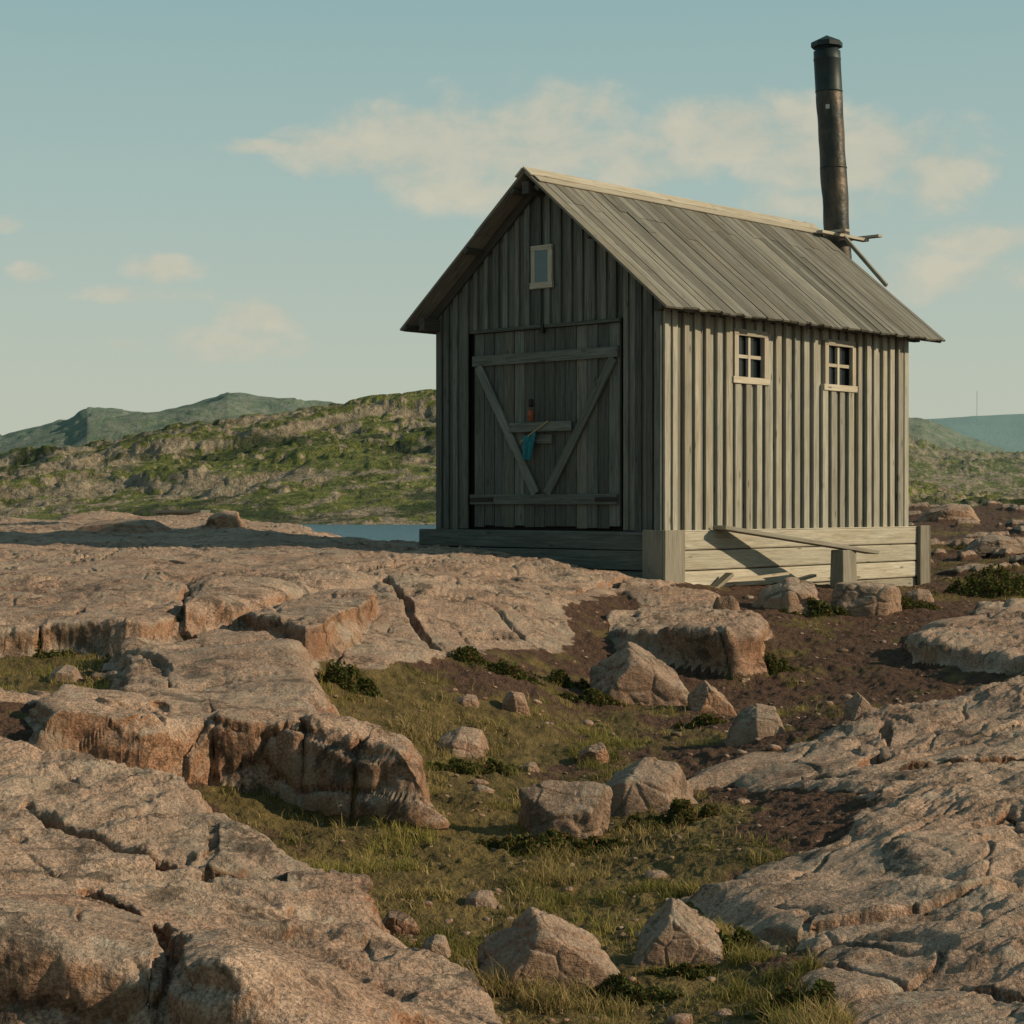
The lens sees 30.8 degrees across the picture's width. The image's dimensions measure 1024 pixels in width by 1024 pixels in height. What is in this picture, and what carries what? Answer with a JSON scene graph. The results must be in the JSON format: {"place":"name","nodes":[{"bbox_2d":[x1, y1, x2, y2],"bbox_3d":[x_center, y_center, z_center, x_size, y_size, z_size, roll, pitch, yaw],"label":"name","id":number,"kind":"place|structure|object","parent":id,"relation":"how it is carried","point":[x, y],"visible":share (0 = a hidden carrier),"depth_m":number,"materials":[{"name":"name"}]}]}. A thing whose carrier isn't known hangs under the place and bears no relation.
{"place":"outdoors","nodes":[
{"label":"outdoors","id":0,"kind":"place"},
{"bbox_2d":[299,524,435,541],"bbox_3d":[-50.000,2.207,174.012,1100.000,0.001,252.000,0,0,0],"label":"lake","id":1,"kind":"structure","parent":0,"point":[392,532],"depth_m":206.98,"materials":[{"name":"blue liquid"}]},
{"bbox_2d":[0,389,1023,1023],"bbox_3d":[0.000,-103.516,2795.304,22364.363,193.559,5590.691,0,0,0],"label":"ground","id":2,"kind":"structure","parent":0,"point":[144,879],"depth_m":10.57,"materials":[{"name":"brown stone"}]},
{"bbox_2d":[32,636,78,658],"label":"heath shrub","id":3,"kind":"object","parent":2,"relation":"on","point":[40,654],"visible":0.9,"depth_m":12.80,"materials":[{"name":"green plant"}]},
{"bbox_2d":[46,665,82,682],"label":"boulder","id":4,"kind":"object","parent":2,"relation":"on","point":[69,672],"visible":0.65,"depth_m":11.88,"materials":[{"name":"stone"}]},
{"bbox_2d":[75,518,174,532],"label":"boulder","id":5,"kind":"object","parent":2,"relation":"on","point":[131,525],"visible":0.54,"depth_m":25.17,"materials":[{"name":"stone"}]},
{"bbox_2d":[150,510,209,515],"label":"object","id":6,"kind":"structure","parent":2,"relation":"on","point":[172,512],"depth_m":47.85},
{"bbox_2d":[204,510,246,528],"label":"boulder","id":7,"kind":"object","parent":2,"relation":"on","point":[224,518],"visible":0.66,"depth_m":27.00,"materials":[{"name":"stone"}]},
{"bbox_2d":[318,659,382,696],"bbox_3d":[-1.100,1.139,12.768,0.478,0.271,0.337,0,0,0],"label":"heath shrub","id":8,"kind":"object","parent":2,"relation":"on","point":[337,674],"visible":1,"depth_m":12.68,"materials":[{"name":"green plant"}]},
{"bbox_2d":[382,909,419,935],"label":"boulder","id":9,"kind":"object","parent":2,"relation":"on","point":[395,921],"visible":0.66,"depth_m":7.71,"materials":[{"name":"stone"}]},
{"bbox_2d":[421,934,451,958],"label":"boulder","id":10,"kind":"object","parent":2,"relation":"on","point":[437,944],"visible":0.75,"depth_m":6.23,"materials":[{"name":"stone"}]},
{"bbox_2d":[436,726,488,758],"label":"boulder","id":11,"kind":"object","parent":2,"relation":"on","point":[465,741],"visible":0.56,"depth_m":11.85,"materials":[{"name":"stone"}]},
{"bbox_2d":[457,694,478,707],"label":"boulder","id":12,"kind":"object","parent":2,"relation":"on","point":[467,700],"visible":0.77,"depth_m":12.92,"materials":[{"name":"stone"}]},
{"bbox_2d":[448,645,491,664],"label":"heath shrub","id":13,"kind":"object","parent":2,"relation":"on","point":[465,656],"visible":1,"depth_m":14.05,"materials":[{"name":"green plant"}]},
{"bbox_2d":[428,756,524,774],"bbox_3d":[-0.247,1.550,11.305,0.674,0.147,0.325,0,0,0],"label":"heath shrub","id":14,"kind":"object","parent":2,"relation":"on","point":[492,764],"visible":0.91,"depth_m":11.23,"materials":[{"name":"green plant"}]},
{"bbox_2d":[464,890,498,908],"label":"boulder","id":15,"kind":"object","parent":2,"relation":"on","point":[477,898],"visible":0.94,"depth_m":8.25,"materials":[{"name":"stone"}]},
{"bbox_2d":[471,658,544,685],"bbox_3d":[-0.025,1.206,14.017,0.574,0.222,0.227,0,0,0],"label":"heath shrub","id":16,"kind":"object","parent":2,"relation":"on","point":[501,666],"visible":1,"depth_m":13.96,"materials":[{"name":"green plant"}]},
{"bbox_2d":[501,691,530,715],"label":"boulder","id":17,"kind":"object","parent":2,"relation":"on","point":[516,702],"visible":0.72,"depth_m":13.06,"materials":[{"name":"stone"}]},
{"bbox_2d":[522,762,540,771],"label":"boulder","id":18,"kind":"object","parent":2,"relation":"on","point":[533,766],"visible":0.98,"depth_m":11.44,"materials":[{"name":"stone"}]},
{"bbox_2d":[477,907,619,992],"bbox_3d":[0.151,1.663,6.881,0.574,0.400,0.359,0,0,-6],"label":"boulder","id":19,"kind":"object","parent":2,"relation":"on","point":[552,943],"visible":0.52,"depth_m":6.79,"materials":[{"name":"stone"}]},
{"bbox_2d":[474,827,631,857],"bbox_3d":[0.211,1.662,9.339,0.815,0.149,0.308,0,0,0],"label":"heath shrub","id":20,"kind":"object","parent":2,"relation":"on","point":[587,845],"visible":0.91,"depth_m":9.32,"materials":[{"name":"green plant"}]},
{"bbox_2d":[529,668,589,690],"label":"heath shrub","id":21,"kind":"object","parent":2,"relation":"on","point":[561,675],"visible":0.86,"depth_m":14.28,"materials":[{"name":"green plant"}]},
{"bbox_2d":[518,780,612,838],"bbox_3d":[0.225,1.588,9.627,0.519,0.392,0.318,0,0,25],"label":"boulder","id":22,"kind":"object","parent":2,"relation":"on","point":[577,809],"visible":0.69,"depth_m":9.56,"materials":[{"name":"stone"}]},
{"bbox_2d":[555,687,628,706],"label":"heath shrub","id":23,"kind":"object","parent":2,"relation":"on","point":[595,696],"visible":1,"depth_m":13.88,"materials":[{"name":"green plant"}]},
{"bbox_2d":[577,742,609,764],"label":"boulder","id":24,"kind":"object","parent":2,"relation":"on","point":[598,750],"visible":0.63,"depth_m":11.83,"materials":[{"name":"stone"}]},
{"bbox_2d":[580,972,683,1006],"bbox_3d":[0.415,1.704,6.644,0.400,0.140,0.199,0,0,0],"label":"heath shrub","id":25,"kind":"object","parent":2,"relation":"on","point":[619,983],"visible":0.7,"depth_m":6.60,"materials":[{"name":"green plant"}]},
{"bbox_2d":[590,642,688,705],"bbox_3d":[0.972,1.314,14.209,0.864,0.642,0.658,0,0,0],"label":"boulder","id":26,"kind":"object","parent":2,"relation":"on","point":[634,672],"visible":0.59,"depth_m":14.01,"materials":[{"name":"stone"}]},
{"bbox_2d":[605,757,697,816],"bbox_3d":[0.729,1.549,10.223,0.667,0.381,0.399,0,0,11],"label":"boulder","id":27,"kind":"object","parent":2,"relation":"on","point":[644,783],"visible":0.55,"depth_m":10.13,"materials":[{"name":"stone"}]},
{"bbox_2d":[320,577,1014,1023],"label":"pebbles","id":28,"kind":"object","parent":2,"relation":"on","point":[478,781],"visible":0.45,"depth_m":9.71,"materials":[{"name":"stone"}]},
{"bbox_2d":[616,796,722,830],"bbox_3d":[0.818,1.573,9.637,0.566,0.195,0.260,0,0,0],"label":"heath shrub","id":29,"kind":"object","parent":2,"relation":"on","point":[681,811],"visible":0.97,"depth_m":9.62,"materials":[{"name":"green plant"}]},
{"bbox_2d":[400,166,945,587],"bbox_3d":[2.414,-1.372,23.369,4.063,5.031,6.760,0,0,43],"label":"wooden cabin","id":30,"kind":"object","parent":2,"relation":"on","point":[643,384],"visible":0.98,"depth_m":21.35,"materials":[{"name":"grey wood"}]},
{"bbox_2d":[535,250,547,282],"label":"gable window glass","id":31,"kind":"structure","parent":30,"relation":"in","point":[541,257],"depth_m":21.11,"materials":[{"name":"blue glass"}]},
{"bbox_2d":[530,244,553,289],"bbox_3d":[0.337,-2.781,21.115,0.340,0.490,0.040,0,0,43],"label":"gable window frame","id":32,"kind":"structure","parent":30,"relation":"in","point":[550,283],"depth_m":21.08,"materials":[{"name":"brown wood"}]},
{"bbox_2d":[739,336,760,377],"bbox_3d":[2.656,-1.771,21.176,0.020,0.550,0.630,0,0,43],"label":"window glass","id":33,"kind":"structure","parent":30,"relation":"in","point":[755,343],"depth_m":21.24,"materials":[{"name":"black glass"}]},
{"bbox_2d":[732,328,769,385],"bbox_3d":[2.702,-1.759,21.134,0.065,0.615,0.710,0,0,43],"label":"window frame","id":34,"kind":"structure","parent":30,"relation":"in","point":[737,332],"depth_m":21.13,"materials":[{"name":"brown wood"}]},
{"bbox_2d":[811,35,851,258],"bbox_3d":[4.514,-2.834,25.596,0.814,7.435,0.436,0,0,0],"label":"chimney pipe","id":35,"kind":"object","parent":30,"relation":"on","point":[829,109],"visible":0.45,"depth_m":25.43,"materials":[{"name":"metal"}]},
{"bbox_2d":[829,346,848,385],"bbox_3d":[3.905,-1.778,22.528,0.020,0.550,0.650,0,0,43],"label":"window glass","id":36,"kind":"structure","parent":30,"relation":"in","point":[843,352],"depth_m":22.60,"materials":[{"name":"black glass"}]},
{"bbox_2d":[821,339,857,392],"bbox_3d":[3.951,-1.765,22.486,0.065,0.615,0.730,0,0,43],"label":"window frame","id":37,"kind":"structure","parent":30,"relation":"in","point":[852,387],"depth_m":22.48,"materials":[{"name":"brown wood"}]},
{"bbox_2d":[632,898,723,966],"bbox_3d":[0.638,1.660,7.207,0.404,0.326,0.314,0,0,7],"label":"boulder","id":38,"kind":"object","parent":2,"relation":"on","point":[678,931],"visible":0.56,"depth_m":7.12,"materials":[{"name":"stone"}]},
{"bbox_2d":[643,961,717,979],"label":"heath shrub","id":39,"kind":"object","parent":2,"relation":"on","point":[687,970],"visible":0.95,"depth_m":6.93,"materials":[{"name":"green plant"}]},
{"bbox_2d":[672,713,729,729],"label":"heath shrub","id":40,"kind":"object","parent":2,"relation":"on","point":[703,719],"visible":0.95,"depth_m":13.00,"materials":[{"name":"green plant"}]},
{"bbox_2d":[687,680,736,715],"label":"boulder","id":41,"kind":"object","parent":2,"relation":"on","point":[705,696],"visible":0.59,"depth_m":13.64,"materials":[{"name":"stone"}]},
{"bbox_2d":[713,596,739,610],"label":"boulder","id":42,"kind":"object","parent":2,"relation":"on","point":[728,602],"visible":0.7,"depth_m":17.50,"materials":[{"name":"stone"}]},
{"bbox_2d":[715,926,757,952],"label":"heath shrub","id":43,"kind":"object","parent":2,"relation":"on","point":[741,933],"visible":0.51,"depth_m":7.23,"materials":[{"name":"green plant"}]},
{"bbox_2d":[741,678,749,682],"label":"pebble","id":44,"kind":"object","parent":2,"relation":"on","point":[743,680],"visible":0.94,"depth_m":15.06,"materials":[{"name":"stone"}]},
{"bbox_2d":[723,703,783,745],"bbox_3d":[1.613,1.410,12.190,0.450,0.298,0.342,0,0,0],"label":"boulder","id":45,"kind":"object","parent":2,"relation":"on","point":[751,723],"visible":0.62,"depth_m":12.10,"materials":[{"name":"stone"}]},
{"bbox_2d":[763,649,798,674],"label":"heath shrub","id":46,"kind":"object","parent":2,"relation":"on","point":[773,665],"visible":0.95,"depth_m":15.36,"materials":[{"name":"green plant"}]},
{"bbox_2d":[751,577,825,615],"bbox_3d":[2.826,0.932,18.997,0.885,0.526,0.590,0,0,0],"label":"boulder","id":47,"kind":"object","parent":2,"relation":"on","point":[791,594],"visible":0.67,"depth_m":18.89,"materials":[{"name":"stone"}]},
{"bbox_2d":[743,978,836,1021],"bbox_3d":[0.919,1.609,6.137,0.312,0.160,0.205,0,0,0],"label":"heath shrub","id":48,"kind":"object","parent":2,"relation":"on","point":[820,986],"visible":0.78,"depth_m":6.11,"materials":[{"name":"green plant"}]},
{"bbox_2d":[713,525,879,587],"bbox_3d":[3.245,0.649,21.022,0.292,1.009,2.219,0,1,60],"label":"wooden bench","id":49,"kind":"object","parent":2,"relation":"on","point":[843,567],"visible":0.79,"depth_m":21.20,"materials":[{"name":"beige wood"}]},
{"bbox_2d":[779,596,850,617],"bbox_3d":[3.059,0.964,18.835,0.741,0.242,0.300,0,0,0],"label":"heath shrub","id":50,"kind":"object","parent":2,"relation":"on","point":[813,602],"visible":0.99,"depth_m":18.78,"materials":[{"name":"green plant"}]},
{"bbox_2d":[842,692,872,721],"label":"boulder","id":51,"kind":"object","parent":2,"relation":"on","point":[857,704],"visible":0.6,"depth_m":11.98,"materials":[{"name":"stone"}]},
{"bbox_2d":[830,581,901,616],"bbox_3d":[3.614,0.948,19.017,0.656,0.466,0.541,0,0,22],"label":"boulder","id":52,"kind":"object","parent":2,"relation":"on","point":[863,598],"visible":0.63,"depth_m":18.85,"materials":[{"name":"stone"}]},
{"bbox_2d":[903,588,933,601],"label":"boulder","id":53,"kind":"object","parent":2,"relation":"on","point":[917,594],"visible":0.59,"depth_m":20.03,"materials":[{"name":"stone"}]},
{"bbox_2d":[901,595,944,609],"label":"heath shrub","id":54,"kind":"object","parent":2,"relation":"on","point":[907,602],"visible":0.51,"depth_m":19.21,"materials":[{"name":"green plant"}]},
{"bbox_2d":[916,503,979,521],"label":"boulder","id":55,"kind":"object","parent":2,"relation":"on","point":[950,510],"visible":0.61,"depth_m":37.26,"materials":[{"name":"stone"}]},
{"bbox_2d":[947,534,990,550],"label":"heath shrub","id":56,"kind":"object","parent":2,"relation":"on","point":[961,547],"visible":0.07,"depth_m":30.06,"materials":[{"name":"green plant"}]},
{"bbox_2d":[942,562,1023,598],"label":"heath shrub","id":57,"kind":"object","parent":2,"relation":"on","point":[1003,585],"visible":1,"depth_m":21.31,"materials":[{"name":"green plant"}]},
{"bbox_2d":[961,534,1023,553],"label":"boulder","id":58,"kind":"object","parent":2,"relation":"on","point":[987,544],"visible":0.94,"depth_m":28.04,"materials":[{"name":"stone"}]},
{"bbox_2d":[0,557,1023,1023],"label":"grass","id":59,"kind":"structure","parent":0,"point":[536,995],"depth_m":8.47,"materials":[{"name":"green plant"}]},
{"bbox_2d":[0,0,1023,434],"label":"sky","id":60,"kind":"structure","parent":0,"point":[200,200],"materials":[{"name":"blue"}]}
]}

